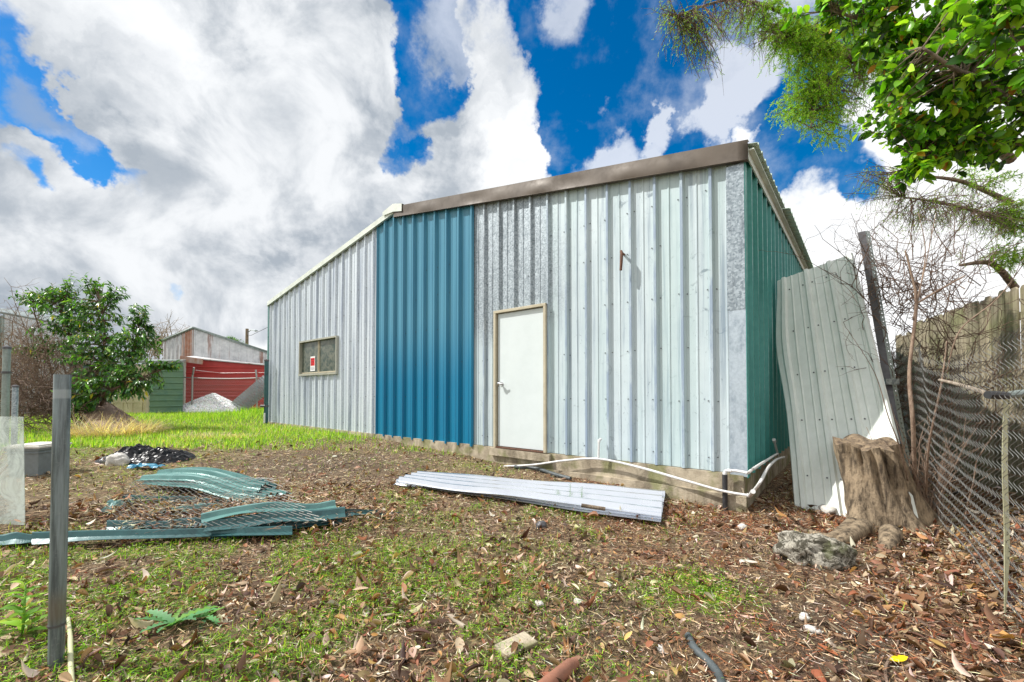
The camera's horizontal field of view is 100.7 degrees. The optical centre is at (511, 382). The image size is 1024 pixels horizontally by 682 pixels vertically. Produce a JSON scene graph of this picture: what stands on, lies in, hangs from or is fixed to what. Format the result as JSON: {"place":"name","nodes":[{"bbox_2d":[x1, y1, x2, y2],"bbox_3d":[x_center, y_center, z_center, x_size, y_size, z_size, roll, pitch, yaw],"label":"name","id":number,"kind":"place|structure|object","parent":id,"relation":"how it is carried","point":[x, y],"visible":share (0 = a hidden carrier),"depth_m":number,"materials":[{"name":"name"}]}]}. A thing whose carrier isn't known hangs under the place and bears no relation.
{"place":"outdoors","nodes":[
{"label":"outdoors","id":0,"kind":"place"},
{"bbox_2d":[77,406,263,423],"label":"grass","id":1,"kind":"structure","parent":0,"point":[249,411],"depth_m":13.45,"materials":[{"name":"green plant"}]},
{"bbox_2d":[0,409,450,454],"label":"grass","id":2,"kind":"structure","parent":0,"point":[180,430],"depth_m":8.58,"materials":[{"name":"green plant"}]},
{"bbox_2d":[0,413,1023,681],"bbox_3d":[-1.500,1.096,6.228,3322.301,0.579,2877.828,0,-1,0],"label":"ground","id":3,"kind":"structure","parent":0,"point":[726,641],"depth_m":2.69,"materials":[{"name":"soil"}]},
{"bbox_2d":[0,346,11,446],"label":"fence post","id":4,"kind":"object","parent":3,"relation":"on","point":[6,372],"visible":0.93,"depth_m":7.17,"materials":[{"name":"metal"}]},
{"bbox_2d":[0,417,24,524],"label":"clear sheet","id":5,"kind":"object","parent":3,"relation":"on","point":[14,492],"visible":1,"depth_m":3.63,"materials":[{"name":"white plastic"}]},
{"bbox_2d":[11,385,18,444],"bbox_3d":[-7.261,0.596,6.189,0.076,1.131,0.078,0,-1,0],"label":"fence post","id":6,"kind":"object","parent":3,"relation":"on","point":[14,413],"visible":0.85,"depth_m":6.17,"materials":[{"name":"metal"}]},
{"bbox_2d":[0,532,31,545],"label":"scrap sheet","id":7,"kind":"object","parent":3,"relation":"on","point":[14,538],"visible":0.98,"depth_m":3.16,"materials":[{"name":"teal metal"}]},
{"bbox_2d":[0,578,47,637],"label":"leafy weed","id":8,"kind":"object","parent":3,"relation":"on","point":[23,622],"visible":0.98,"depth_m":2.09,"materials":[{"name":"green plant"}]},
{"bbox_2d":[2,442,71,476],"bbox_3d":[-5.800,0.942,5.194,0.390,0.400,0.430,0,-1,-6],"label":"storage box","id":9,"kind":"object","parent":3,"relation":"on","point":[37,457],"visible":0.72,"depth_m":5.03,"materials":[{"name":"grey plastic"}]},
{"bbox_2d":[0,308,84,414],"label":"old barn","id":10,"kind":"structure","parent":3,"relation":"on","point":[22,314],"depth_m":17.77,"materials":[{"name":"metal"}]},
{"bbox_2d":[47,374,71,670],"bbox_3d":[-2.021,0.726,1.890,0.060,1.527,0.060,0,-1,0],"label":"steel post","id":11,"kind":"object","parent":3,"relation":"on","point":[59,515],"visible":0.93,"depth_m":1.88,"materials":[{"name":"grey metal"}]},
{"bbox_2d":[66,617,74,681],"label":"cane","id":12,"kind":"object","parent":3,"relation":"on","point":[70,652],"visible":1,"depth_m":1.93,"materials":[{"name":"beige"}]},
{"bbox_2d":[0,279,151,434],"bbox_3d":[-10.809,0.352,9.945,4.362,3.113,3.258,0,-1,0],"label":"dry brush","id":13,"kind":"object","parent":3,"relation":"on","point":[40,400],"visible":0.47,"depth_m":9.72,"materials":[{"name":"plant"}]},
{"bbox_2d":[8,270,182,427],"bbox_3d":[-10.347,-0.790,10.427,5.223,4.074,1.799,-1,-1,26],"label":"leafy tree","id":14,"kind":"object","parent":3,"relation":"on","point":[64,300],"visible":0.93,"depth_m":10.15,"materials":[{"name":"green plant"}]},
{"bbox_2d":[31,412,171,437],"bbox_3d":[-8.488,0.872,8.957,2.922,0.753,2.172,0,-1,0],"label":"dry tussock","id":15,"kind":"object","parent":3,"relation":"on","point":[82,429],"visible":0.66,"depth_m":8.77,"materials":[{"name":"beige plant"}]},
{"bbox_2d":[77,402,151,431],"bbox_3d":[-9.322,0.788,9.794,2.885,0.676,0.805,-1,-1,31],"label":"soil mound","id":16,"kind":"object","parent":3,"relation":"on","point":[110,410],"visible":0.51,"depth_m":9.78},
{"bbox_2d":[99,499,132,513],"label":"scrap sheet","id":17,"kind":"object","parent":3,"relation":"on","point":[111,502],"visible":0.51,"depth_m":3.94,"materials":[{"name":"teal metal"}]},
{"bbox_2d":[105,452,129,465],"bbox_3d":[-5.302,1.058,5.723,0.281,0.226,0.175,0,-1,0],"label":"broken block","id":18,"kind":"object","parent":3,"relation":"on","point":[119,459],"depth_m":5.66,"materials":[{"name":"stone"}]},
{"bbox_2d":[69,359,185,413],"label":"garden shed","id":19,"kind":"structure","parent":3,"relation":"on","point":[169,398],"depth_m":17.24,"materials":[{"name":"green paint"}]},
{"bbox_2d":[111,370,146,413],"bbox_3d":[-15.377,0.357,17.186,1.632,1.787,0.080,0,-1,0],"label":"fence","id":20,"kind":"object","parent":19,"relation":"in","point":[135,405],"depth_m":17.16,"materials":[{"name":"beige paint"}]},
{"bbox_2d":[104,413,182,431],"bbox_3d":[-8.392,0.916,9.632,1.950,0.555,1.540,0,-1,0],"label":"dry tussock","id":21,"kind":"object","parent":3,"relation":"on","point":[151,422],"visible":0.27,"depth_m":9.66,"materials":[{"name":"beige plant"}]},
{"bbox_2d":[94,443,196,464],"bbox_3d":[-5.267,1.023,6.103,1.296,0.298,0.800,0,-1,0],"label":"tarp heap","id":22,"kind":"object","parent":3,"relation":"on","point":[138,453],"visible":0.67,"depth_m":5.94,"materials":[{"name":"black plastic"}]},
{"bbox_2d":[126,463,164,468],"bbox_3d":[-4.760,1.081,5.518,0.392,0.053,0.144,0,-1,0],"label":"blue rag","id":23,"kind":"object","parent":3,"relation":"on","point":[152,465],"visible":1,"depth_m":5.50,"materials":[{"name":"blue fabric"}]},
{"bbox_2d":[115,311,189,358],"bbox_3d":[-24.875,-3.211,29.856,4.473,3.782,4.261,0,-1,0],"label":"bare tree","id":24,"kind":"object","parent":3,"relation":"on","point":[164,332],"visible":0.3,"depth_m":29.81,"materials":[{"name":"plant"}]},
{"bbox_2d":[132,490,172,509],"bbox_3d":[-3.410,1.112,4.059,0.507,0.203,0.444,0,-1,0],"label":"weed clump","id":25,"kind":"object","parent":3,"relation":"on","point":[151,500],"visible":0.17,"depth_m":4.05,"materials":[{"name":"green plant"}]},
{"bbox_2d":[107,518,206,529],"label":"scrap sheet","id":26,"kind":"object","parent":3,"relation":"on","point":[116,522],"visible":0.49,"depth_m":3.48,"materials":[{"name":"teal metal"}]},
{"bbox_2d":[32,526,291,544],"bbox_3d":[-2.679,1.158,3.269,1.935,0.078,0.144,0,-1,-6],"label":"scrap sheet","id":27,"kind":"object","parent":3,"relation":"on","point":[43,537],"visible":0.89,"depth_m":3.23,"materials":[{"name":"teal metal"}]},
{"bbox_2d":[105,477,325,533],"bbox_3d":[-2.635,1.046,3.736,2.508,0.246,1.235,0,-1,0],"label":"chain link mesh","id":28,"kind":"object","parent":27,"relation":"on","point":[189,482],"visible":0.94,"depth_m":3.68,"materials":[{"name":"grey metal"}]},
{"bbox_2d":[210,518,341,538],"bbox_3d":[-1.937,1.170,3.496,1.000,0.070,0.191,0,-1,-22],"label":"scrap sheet","id":29,"kind":"object","parent":27,"relation":"on","point":[309,523],"visible":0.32,"depth_m":3.52,"materials":[{"name":"teal metal"}]},
{"bbox_2d":[203,506,345,531],"bbox_3d":[-1.933,1.111,3.530,1.012,0.089,0.232,1,-1,-24],"label":"scrap sheet","id":30,"kind":"object","parent":29,"relation":"on","point":[333,513],"visible":0.83,"depth_m":3.46,"materials":[{"name":"teal metal"}]},
{"bbox_2d":[201,500,335,522],"bbox_3d":[-2.014,1.053,3.560,0.998,0.107,0.164,1,-1,-29],"label":"scrap sheet","id":31,"kind":"object","parent":30,"relation":"on","point":[218,514],"visible":0.91,"depth_m":3.49,"materials":[{"name":"teal metal"}]},
{"bbox_2d":[135,605,218,632],"bbox_3d":[-1.738,1.219,2.174,0.380,0.072,0.307,0,-1,0],"label":"thistle","id":32,"kind":"object","parent":3,"relation":"on","point":[164,617],"visible":0.98,"depth_m":2.19,"materials":[{"name":"green plant"}]},
{"bbox_2d":[122,495,246,503],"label":"scrap sheet","id":33,"kind":"object","parent":3,"relation":"on","point":[165,497],"visible":0.36,"depth_m":4.12,"materials":[{"name":"teal metal"}]},
{"bbox_2d":[161,503,226,515],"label":"scrap sheet","id":34,"kind":"object","parent":3,"relation":"on","point":[198,506],"visible":0.22,"depth_m":3.85,"materials":[{"name":"teal metal"}]},
{"bbox_2d":[0,489,398,539],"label":"fallen leaves","id":35,"kind":"object","parent":3,"relation":"on","point":[76,513],"visible":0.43,"depth_m":3.80,"materials":[{"name":"brown plant"}]},
{"bbox_2d":[182,606,223,628],"bbox_3d":[-1.633,1.254,2.275,0.246,0.054,0.210,0,-1,0],"label":"thistle","id":36,"kind":"object","parent":3,"relation":"on","point":[211,617],"visible":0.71,"depth_m":2.25,"materials":[{"name":"green plant"}]},
{"bbox_2d":[0,482,421,541],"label":"straw litter","id":37,"kind":"object","parent":3,"relation":"on","point":[175,506],"visible":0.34,"depth_m":3.79,"materials":[{"name":"brown plant"}]},
{"bbox_2d":[183,393,240,412],"bbox_3d":[-13.086,0.867,18.586,3.200,0.877,2.400,0,-1,0],"label":"gravel pile","id":38,"kind":"object","parent":3,"relation":"on","point":[200,405],"visible":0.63,"depth_m":17.98,"materials":[{"name":"white gravel"}]},
{"bbox_2d":[161,327,266,408],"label":"red warehouse","id":39,"kind":"structure","parent":3,"relation":"on","point":[202,351],"depth_m":22.35,"materials":[{"name":"metal"}]},
{"bbox_2d":[168,431,259,438],"bbox_3d":[-5.951,1.023,8.459,1.913,0.242,1.107,0,-1,0],"label":"dry tussock","id":40,"kind":"object","parent":3,"relation":"on","point":[204,434],"visible":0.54,"depth_m":8.47,"materials":[{"name":"yellow plant"}]},
{"bbox_2d":[143,480,291,502],"bbox_3d":[-3.179,1.110,4.489,1.711,0.151,0.382,0,-1,15],"label":"scrap sheet","id":41,"kind":"object","parent":3,"relation":"on","point":[222,493],"visible":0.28,"depth_m":4.35,"materials":[{"name":"teal metal"}]},
{"bbox_2d":[135,467,269,497],"bbox_3d":[-3.294,1.046,4.643,1.614,0.217,0.430,0,-1,14],"label":"scrap sheet","id":42,"kind":"object","parent":41,"relation":"on","point":[188,474],"visible":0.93,"depth_m":4.54,"materials":[{"name":"teal metal"}]},
{"bbox_2d":[183,367,263,408],"bbox_3d":[-12.126,0.403,17.881,3.698,2.125,0.272,0,-1,0],"label":"chain link fence","id":43,"kind":"object","parent":3,"relation":"on","point":[192,389],"visible":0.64,"depth_m":17.99,"materials":[{"name":"grey metal"}]},
{"bbox_2d":[231,376,263,410],"bbox_3d":[-8.990,0.406,14.744,1.355,1.343,0.558,0,-1,-18],"label":"wire roll","id":44,"kind":"object","parent":3,"relation":"on","point":[251,401],"visible":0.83,"depth_m":14.63,"materials":[{"name":"grey metal"}]},
{"bbox_2d":[245,327,267,343],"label":"utility pole","id":45,"kind":"object","parent":3,"relation":"on","point":[247,331],"visible":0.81,"depth_m":44.99,"materials":[{"name":"brown wood"}]},
{"bbox_2d":[260,359,268,424],"bbox_3d":[-6.894,0.303,11.838,0.186,1.931,0.164,0,-1,15],"label":"fence post","id":46,"kind":"object","parent":3,"relation":"on","point":[266,380],"visible":0.91,"depth_m":11.81,"materials":[{"name":"metal"}]},
{"bbox_2d":[257,478,276,488],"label":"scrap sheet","id":47,"kind":"object","parent":3,"relation":"on","point":[272,486],"visible":0.39,"depth_m":4.70,"materials":[{"name":"teal metal"}]},
{"bbox_2d":[265,576,281,584],"bbox_3d":[-1.487,1.247,2.662,0.112,0.038,0.117,-1,-2,38],"label":"weed rosette","id":48,"kind":"object","parent":3,"relation":"on","point":[274,580],"visible":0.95,"depth_m":2.66,"materials":[{"name":"green plant"}]},
{"bbox_2d":[345,509,400,516],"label":"scrap sheet","id":49,"kind":"object","parent":3,"relation":"on","point":[365,511],"visible":0.38,"depth_m":3.82,"materials":[{"name":"teal metal"}]},
{"bbox_2d":[0,427,791,493],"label":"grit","id":50,"kind":"object","parent":3,"relation":"on","point":[307,463],"visible":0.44,"depth_m":6.02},
{"bbox_2d":[0,426,816,512],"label":"ground weeds","id":51,"kind":"object","parent":3,"relation":"on","point":[254,455],"visible":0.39,"depth_m":6.47,"materials":[{"name":"green plant"}]},
{"bbox_2d":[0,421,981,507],"bbox_3d":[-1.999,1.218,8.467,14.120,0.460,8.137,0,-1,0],"label":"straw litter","id":52,"kind":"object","parent":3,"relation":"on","point":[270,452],"visible":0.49,"depth_m":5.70,"materials":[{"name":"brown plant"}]},
{"bbox_2d":[0,454,1021,681],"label":"grass","id":53,"kind":"structure","parent":3,"relation":"on","point":[333,595],"depth_m":2.47,"materials":[{"name":"green plant"}]},
{"bbox_2d":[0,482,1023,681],"bbox_3d":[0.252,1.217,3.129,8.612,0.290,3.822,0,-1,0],"label":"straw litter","id":54,"kind":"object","parent":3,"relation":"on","point":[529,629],"visible":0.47,"depth_m":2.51,"materials":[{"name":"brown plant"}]},
{"bbox_2d":[890,655,907,661],"bbox_3d":[1.753,1.250,1.925,0.086,0.014,0.044,0,-1,0],"label":"yellow leaf","id":55,"kind":"object","parent":54,"relation":"on","point":[902,657],"visible":1,"depth_m":1.92,"materials":[{"name":"yellow plant"}]},
{"bbox_2d":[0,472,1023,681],"bbox_3d":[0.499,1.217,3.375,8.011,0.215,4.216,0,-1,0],"label":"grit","id":56,"kind":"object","parent":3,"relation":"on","point":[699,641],"visible":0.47,"depth_m":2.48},
{"bbox_2d":[0,423,1023,507],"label":"fallen leaves","id":57,"kind":"object","parent":3,"relation":"on","point":[677,500],"visible":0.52,"depth_m":5.40,"materials":[{"name":"brown plant"}]},
{"bbox_2d":[0,477,1023,681],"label":"fallen leaves","id":58,"kind":"object","parent":3,"relation":"on","point":[460,674],"visible":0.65,"depth_m":2.40,"materials":[{"name":"brown plant"}]},
{"bbox_2d":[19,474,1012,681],"bbox_3d":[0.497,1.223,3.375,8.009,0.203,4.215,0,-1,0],"label":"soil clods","id":59,"kind":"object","parent":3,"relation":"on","point":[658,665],"visible":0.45,"depth_m":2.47,"materials":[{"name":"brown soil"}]},
{"bbox_2d":[494,632,537,659],"bbox_3d":[0.020,1.260,2.036,0.190,0.024,0.105,1,1,-38],"label":"paving piece","id":60,"kind":"object","parent":3,"relation":"on","point":[527,641],"visible":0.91,"depth_m":2.03,"materials":[{"name":"stone"}]},
{"bbox_2d":[393,471,664,521],"bbox_3d":[0.191,1.198,4.917,2.990,0.151,1.124,-1,-1,24],"label":"roofing sheet","id":61,"kind":"object","parent":3,"relation":"on","point":[589,510],"visible":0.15,"depth_m":4.23,"materials":[{"name":"silver metal"}]},
{"bbox_2d":[396,471,661,516],"bbox_3d":[0.160,1.165,4.775,2.881,0.158,0.878,0,-1,20],"label":"roofing sheet","id":62,"kind":"object","parent":61,"relation":"on","point":[603,495],"visible":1,"depth_m":4.58,"materials":[{"name":"white metal"}]},
{"bbox_2d":[581,503,604,510],"bbox_3d":[0.759,1.162,3.962,0.224,0.058,0.036,0,-1,12],"label":"log","id":63,"kind":"object","parent":62,"relation":"on","point":[593,507],"visible":1,"depth_m":3.95,"materials":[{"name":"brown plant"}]},
{"bbox_2d":[535,600,543,606],"bbox_3d":[0.160,1.280,2.460,0.046,0.031,0.060,1,-1,-32],"label":"stone","id":64,"kind":"object","parent":3,"relation":"on","point":[539,602],"visible":0.91,"depth_m":2.44,"materials":[{"name":"white stone"}]},
{"bbox_2d":[267,139,813,512],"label":"metal shed","id":65,"kind":"structure","parent":3,"relation":"on","point":[526,322],"depth_m":5.79,"materials":[{"name":"grey metal"}]},
{"bbox_2d":[310,356,314,370],"bbox_3d":[-4.915,-0.471,10.458,0.240,0.360,0.010,-1,-2,40],"label":"window sign","id":66,"kind":"object","parent":65,"relation":"attached to","point":[312,363],"visible":1,"depth_m":10.46,"materials":[{"name":"white"}]},
{"bbox_2d":[298,335,338,375],"bbox_3d":[-4.679,-0.624,10.259,1.880,0.878,0.130,-1,-2,40],"label":"window","id":67,"kind":"structure","parent":65,"relation":"in","point":[326,352],"depth_m":10.22,"materials":[{"name":"metal"}]},
{"bbox_2d":[495,308,542,452],"bbox_3d":[0.112,-0.039,6.230,0.894,2.042,0.143,-1,-2,40],"label":"door","id":68,"kind":"structure","parent":65,"relation":"in","point":[520,333],"depth_m":6.23,"materials":[{"name":"paint"}]},
{"bbox_2d":[619,250,624,270],"bbox_3d":[1.350,-1.490,5.197,0.050,0.254,0.148,-1,-1,26],"label":"pipe hook","id":69,"kind":"object","parent":65,"relation":"attached to","point":[622,254],"visible":1,"depth_m":5.14,"materials":[{"name":"metal"}]},
{"bbox_2d":[536,521,546,529],"bbox_3d":[0.259,1.262,3.735,0.101,0.090,0.087,0,-1,0],"label":"stone","id":70,"kind":"object","parent":3,"relation":"on","point":[542,523],"visible":0.63,"depth_m":3.71,"materials":[{"name":"stone"}]},
{"bbox_2d":[514,465,571,479],"bbox_3d":[0.428,1.213,5.781,1.000,0.082,0.161,-1,-2,44],"label":"hose piece","id":71,"kind":"object","parent":3,"relation":"on","point":[546,471],"visible":0.92,"depth_m":5.77,"materials":[{"name":"white plastic"}]},
{"bbox_2d":[537,657,578,681],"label":"clay pipe","id":72,"kind":"object","parent":3,"relation":"on","point":[564,669],"visible":0.97,"depth_m":1.80,"materials":[{"name":"orange ceramic"}]},
{"bbox_2d":[574,598,582,604],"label":"stone","id":73,"kind":"object","parent":3,"relation":"on","point":[576,601],"visible":0.84,"depth_m":2.46,"materials":[{"name":"white stone"}]},
{"bbox_2d":[626,603,657,621],"bbox_3d":[0.725,1.267,2.343,0.295,0.012,0.011,1,-2,-38],"label":"stick","id":74,"kind":"object","parent":3,"relation":"on","point":[631,618],"visible":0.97,"depth_m":2.31,"materials":[{"name":"brown wood"}]},
{"bbox_2d":[504,438,784,497],"bbox_3d":[1.478,0.947,4.744,3.742,0.528,2.326,0,-1,12],"label":"water pipe","id":75,"kind":"object","parent":3,"relation":"on","point":[753,491],"visible":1,"depth_m":4.76,"materials":[{"name":"plastic"}]},
{"bbox_2d":[656,644,665,653],"bbox_3d":[0.709,1.266,2.013,0.042,0.028,0.061,0,-1,-5],"label":"stone","id":76,"kind":"object","parent":3,"relation":"on","point":[659,648],"visible":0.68,"depth_m":2.00,"materials":[{"name":"white stone"}]},
{"bbox_2d":[620,564,769,624],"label":"ground weeds","id":77,"kind":"object","parent":3,"relation":"on","point":[680,577],"visible":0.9,"depth_m":2.58,"materials":[{"name":"green plant"}]},
{"bbox_2d":[684,632,725,681],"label":"hose piece","id":78,"kind":"object","parent":3,"relation":"on","point":[712,666],"visible":0.95,"depth_m":1.91,"materials":[{"name":"grey rubber"}]},
{"bbox_2d":[722,438,778,510],"bbox_3d":[2.585,1.049,4.611,0.382,0.796,1.994,-1,-2,37],"label":"drain pipe","id":79,"kind":"object","parent":3,"relation":"on","point":[725,487],"visible":0.94,"depth_m":4.35,"materials":[{"name":"plastic"}]},
{"bbox_2d":[752,528,768,532],"bbox_3d":[2.208,1.313,3.772,0.154,0.043,0.085,0,-1,0],"label":"stone","id":80,"kind":"object","parent":3,"relation":"on","point":[757,529],"visible":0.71,"depth_m":3.75,"materials":[{"name":"brown stone"}]},
{"bbox_2d":[550,475,1023,681],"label":"pine needles","id":81,"kind":"object","parent":3,"relation":"on","point":[806,589],"visible":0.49,"depth_m":2.40,"materials":[{"name":"brown plant"}]},
{"bbox_2d":[799,612,809,620],"bbox_3d":[1.570,1.258,2.276,0.051,0.033,0.078,-1,-1,32],"label":"stone","id":82,"kind":"object","parent":3,"relation":"on","point":[803,617],"visible":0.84,"depth_m":2.26,"materials":[{"name":"white stone"}]},
{"bbox_2d":[790,644,826,678],"bbox_3d":[1.340,1.260,1.924,0.400,0.017,0.034,1,-1,-37],"label":"stick","id":83,"kind":"object","parent":3,"relation":"on","point":[798,665],"visible":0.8,"depth_m":1.91,"materials":[{"name":"brown wood"}]},
{"bbox_2d":[803,624,821,633],"bbox_3d":[1.526,1.254,2.153,0.050,0.032,0.078,1,-2,-39],"label":"stone","id":84,"kind":"object","parent":3,"relation":"on","point":[811,627],"visible":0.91,"depth_m":2.14,"materials":[{"name":"white stone"}]},
{"bbox_2d":[772,530,857,570],"bbox_3d":[2.189,1.242,3.080,0.510,0.295,0.364,0,-1,9],"label":"rock","id":85,"kind":"object","parent":3,"relation":"on","point":[812,549],"visible":0.74,"depth_m":2.97,"materials":[{"name":"grey stone"}]},
{"bbox_2d":[818,504,836,513],"bbox_3d":[3.170,1.272,4.246,0.147,0.097,0.214,0,-1,15],"label":"stone","id":86,"kind":"object","parent":3,"relation":"on","point":[825,509],"visible":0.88,"depth_m":4.19,"materials":[{"name":"white stone"}]},
{"bbox_2d":[644,0,1023,289],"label":"cypress tree","id":87,"kind":"object","parent":3,"relation":"on","point":[811,43],"visible":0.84,"depth_m":5.88,"materials":[{"name":"green plant"}]},
{"bbox_2d":[776,253,918,518],"bbox_3d":[3.500,-0.133,4.663,0.846,2.912,1.701,0,-1,22],"label":"leaning panel","id":88,"kind":"object","parent":3,"relation":"on","point":[825,401],"visible":0.84,"depth_m":4.71,"materials":[{"name":"grey metal"}]},
{"bbox_2d":[794,434,946,550],"bbox_3d":[3.192,0.935,3.840,1.555,0.865,0.794,1,-1,-26],"label":"tree stump","id":89,"kind":"object","parent":3,"relation":"on","point":[878,487],"visible":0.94,"depth_m":3.83,"materials":[{"name":"brown wood"}]},
{"bbox_2d":[857,574,895,592],"bbox_3d":[2.299,1.270,2.653,0.032,0.020,0.299,0,-1,-9],"label":"stick","id":90,"kind":"object","parent":3,"relation":"on","point":[878,585],"visible":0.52,"depth_m":2.63,"materials":[{"name":"brown wood"}]},
{"bbox_2d":[858,231,911,473],"bbox_3d":[4.050,-0.224,4.583,0.110,3.179,0.930,0,-1,18],"label":"perforated post","id":91,"kind":"object","parent":3,"relation":"on","point":[883,349],"visible":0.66,"depth_m":4.63,"materials":[{"name":"metal"}]},
{"bbox_2d":[884,379,898,383],"bbox_3d":[3.985,-0.012,4.458,0.140,0.060,0.040,0,-1,0],"label":"clip","id":92,"kind":"object","parent":91,"relation":"attached to","point":[891,381],"visible":0.86,"depth_m":4.44,"materials":[{"name":"grey metal"}]},
{"bbox_2d":[884,639,899,681],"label":"stick","id":93,"kind":"object","parent":3,"relation":"on","point":[887,664],"visible":0.75,"depth_m":1.89,"materials":[{"name":"brown wood"}]},
{"bbox_2d":[766,482,1023,681],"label":"fallen leaves","id":94,"kind":"object","parent":3,"relation":"on","point":[959,668],"visible":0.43,"depth_m":2.46,"materials":[{"name":"brown plant"}]},
{"bbox_2d":[780,0,1023,192],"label":"broadleaf tree","id":95,"kind":"object","parent":3,"relation":"on","point":[971,88],"visible":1,"depth_m":3.03,"materials":[{"name":"green plant"}]},
{"bbox_2d":[881,621,939,635],"bbox_3d":[2.049,1.260,2.200,0.423,0.012,0.052,0,-1,-17],"label":"stick","id":96,"kind":"object","parent":3,"relation":"on","point":[883,632],"visible":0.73,"depth_m":2.20,"materials":[{"name":"brown wood"}]},
{"bbox_2d":[899,648,934,670],"bbox_3d":[1.867,1.263,1.935,0.324,0.019,0.028,1,-1,-26],"label":"stick","id":97,"kind":"object","parent":3,"relation":"on","point":[913,663],"visible":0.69,"depth_m":1.90,"materials":[{"name":"brown wood"}]},
{"bbox_2d":[838,261,1023,485],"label":"dry twigs","id":98,"kind":"object","parent":3,"relation":"on","point":[938,351],"visible":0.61,"depth_m":4.63,"materials":[{"name":"brown plant"}]},
{"bbox_2d":[849,213,1023,499],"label":"bare sapling","id":99,"kind":"object","parent":3,"relation":"on","point":[910,399],"visible":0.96,"depth_m":3.77,"materials":[{"name":"brown plant"}]},
{"bbox_2d":[866,404,1013,525],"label":"dead weeds","id":100,"kind":"object","parent":3,"relation":"on","point":[921,490],"visible":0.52,"depth_m":3.88,"materials":[{"name":"brown plant"}]},
{"bbox_2d":[892,328,1023,634],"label":"chain link fence","id":101,"kind":"object","parent":3,"relation":"on","point":[906,426],"visible":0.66,"depth_m":2.71,"materials":[{"name":"grey metal"}]},
{"bbox_2d":[938,379,985,393],"bbox_3d":[2.889,0.021,2.718,0.048,0.118,0.904,-1,-1,34],"label":"branch","id":102,"kind":"object","parent":101,"relation":"attached to","point":[958,384],"visible":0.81,"depth_m":2.71,"materials":[{"name":"beige wood"}]},
{"bbox_2d":[896,285,1023,496],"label":"wood fence","id":103,"kind":"object","parent":3,"relation":"on","point":[1012,294],"visible":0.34,"depth_m":5.64,"materials":[{"name":"brown wood"}]},
{"bbox_2d":[758,168,1023,360],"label":"dry twigs","id":104,"kind":"object","parent":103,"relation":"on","point":[910,291],"visible":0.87,"depth_m":4.58,"materials":[{"name":"brown plant"}]},
{"bbox_2d":[983,389,1023,612],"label":"fence post","id":105,"kind":"object","parent":3,"relation":"on","point":[988,394],"visible":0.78,"depth_m":2.21,"materials":[{"name":"metal"}]},
{"bbox_2d":[0,0,1023,390],"label":"sky","id":106,"kind":"structure","parent":0,"point":[198,158],"materials":[{"name":"white"}]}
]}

